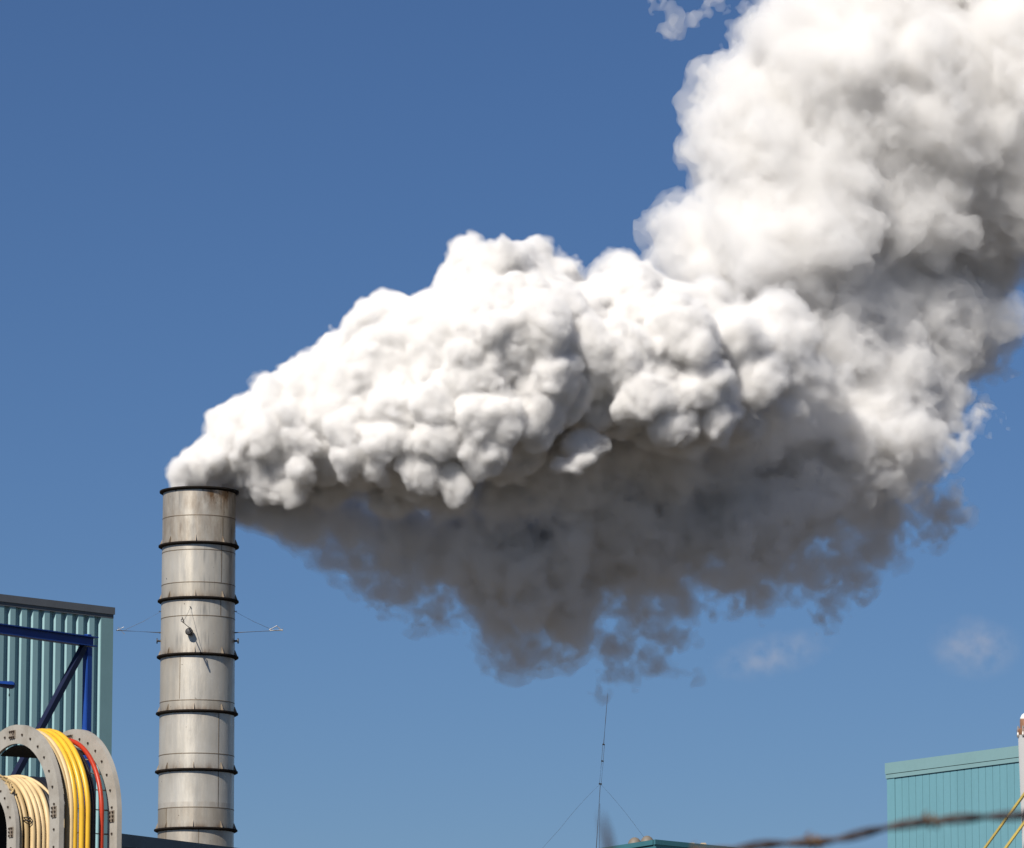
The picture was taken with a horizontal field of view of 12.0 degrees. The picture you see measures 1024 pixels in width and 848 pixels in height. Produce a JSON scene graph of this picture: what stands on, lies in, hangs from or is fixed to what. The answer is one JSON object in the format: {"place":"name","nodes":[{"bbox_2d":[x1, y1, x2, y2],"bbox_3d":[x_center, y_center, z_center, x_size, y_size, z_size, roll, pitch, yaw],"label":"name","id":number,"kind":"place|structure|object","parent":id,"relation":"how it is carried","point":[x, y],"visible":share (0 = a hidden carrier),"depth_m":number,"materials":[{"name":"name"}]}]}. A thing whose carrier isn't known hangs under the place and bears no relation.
{"place":"outdoors","nodes":[
{"label":"outdoors","id":0,"kind":"place"},
{"bbox_2d":[0,681,14,695],"bbox_3d":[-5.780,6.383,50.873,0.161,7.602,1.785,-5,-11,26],"label":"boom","id":1,"kind":"object","parent":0,"point":[9,685],"visible":1,"depth_m":52.12,"materials":[{"name":"blue metal"}]},
{"bbox_2d":[0,0,1023,847],"label":"sky","id":2,"kind":"structure","parent":0,"point":[203,203],"materials":[{"name":"blue"}]},
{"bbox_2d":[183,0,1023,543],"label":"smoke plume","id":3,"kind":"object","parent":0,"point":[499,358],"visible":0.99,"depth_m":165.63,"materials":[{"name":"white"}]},
{"bbox_2d":[603,839,726,847],"bbox_3d":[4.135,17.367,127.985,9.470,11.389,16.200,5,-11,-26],"label":"shed","id":4,"kind":"structure","parent":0,"point":[655,843],"depth_m":120.36,"materials":[{"name":"teal metal"}]},
{"bbox_2d":[628,837,639,843],"bbox_3d":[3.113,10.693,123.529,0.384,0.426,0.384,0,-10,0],"label":"roof vent","id":5,"kind":"object","parent":4,"relation":"on","point":[633,840],"visible":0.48,"depth_m":123.44,"materials":[{"name":"metal"}]},
{"bbox_2d":[640,836,652,841],"bbox_3d":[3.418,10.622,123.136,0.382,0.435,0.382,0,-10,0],"label":"roof vent","id":6,"kind":"object","parent":4,"relation":"on","point":[645,838],"visible":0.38,"depth_m":123.05,"materials":[{"name":"metal"}]},
{"bbox_2d":[885,746,1021,847],"bbox_3d":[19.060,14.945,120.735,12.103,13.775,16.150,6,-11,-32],"label":"shed","id":7,"kind":"structure","parent":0,"point":[983,782],"depth_m":122.75,"materials":[{"name":"metal"}]},
{"label":"ground","id":8,"kind":"structure","parent":0,"visible":0},
{"bbox_2d":[0,774,78,847],"bbox_3d":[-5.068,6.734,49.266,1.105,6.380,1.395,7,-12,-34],"label":"cable reel","id":9,"kind":"object","parent":8,"relation":"on","point":[24,812],"visible":0.79,"depth_m":49.20,"materials":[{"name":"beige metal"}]},
{"bbox_2d":[0,623,98,828],"bbox_3d":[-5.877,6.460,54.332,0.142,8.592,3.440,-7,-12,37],"label":"steel frame","id":10,"kind":"object","parent":8,"relation":"on","point":[84,642],"visible":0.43,"depth_m":55.93,"materials":[{"name":"blue paint"}]},
{"bbox_2d":[0,594,114,847],"bbox_3d":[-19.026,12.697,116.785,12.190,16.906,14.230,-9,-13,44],"label":"shed","id":11,"kind":"structure","parent":8,"relation":"on","point":[34,671],"depth_m":117.37,"materials":[{"name":"metal"}]},
{"bbox_2d":[0,725,121,847],"bbox_3d":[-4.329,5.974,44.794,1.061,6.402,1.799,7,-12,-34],"label":"cable reel","id":12,"kind":"object","parent":8,"relation":"on","point":[61,758],"visible":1,"depth_m":44.68,"materials":[{"name":"grey metal"}]},
{"bbox_2d":[121,834,233,847],"bbox_3d":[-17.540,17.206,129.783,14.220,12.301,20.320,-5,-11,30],"label":"shed","id":13,"kind":"structure","parent":8,"relation":"on","point":[132,841],"depth_m":130.41,"materials":[{"name":"metal"}]},
{"bbox_2d":[116,486,282,846],"bbox_3d":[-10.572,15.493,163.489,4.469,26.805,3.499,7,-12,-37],"label":"chimney stack","id":14,"kind":"object","parent":8,"relation":"on","point":[196,771],"visible":1,"depth_m":163.92,"materials":[{"name":"metal"}]},
{"bbox_2d":[547,694,643,847],"bbox_3d":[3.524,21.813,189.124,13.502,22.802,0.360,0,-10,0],"label":"radio mast","id":15,"kind":"object","parent":8,"relation":"on","point":[600,784],"visible":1,"depth_m":190.20,"materials":[{"name":"metal"}]},
{"bbox_2d":[600,813,612,847],"bbox_3d":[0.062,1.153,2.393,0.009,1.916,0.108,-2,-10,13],"label":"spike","id":16,"kind":"object","parent":8,"relation":"on","point":[607,840],"visible":1,"depth_m":2.50,"materials":[{"name":"metal"}]},
{"bbox_2d":[691,810,1023,847],"bbox_3d":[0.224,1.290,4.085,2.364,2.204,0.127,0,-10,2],"label":"barbed wire fence","id":17,"kind":"object","parent":8,"relation":"on","point":[820,842],"visible":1,"depth_m":4.20,"materials":[{"name":"metal"}]},
{"bbox_2d":[983,714,1023,847],"bbox_3d":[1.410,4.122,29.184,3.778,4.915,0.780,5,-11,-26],"label":"pole","id":18,"kind":"object","parent":8,"relation":"on","point":[1020,733],"visible":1,"depth_m":30.01,"materials":[{"name":"metal"}]}
]}

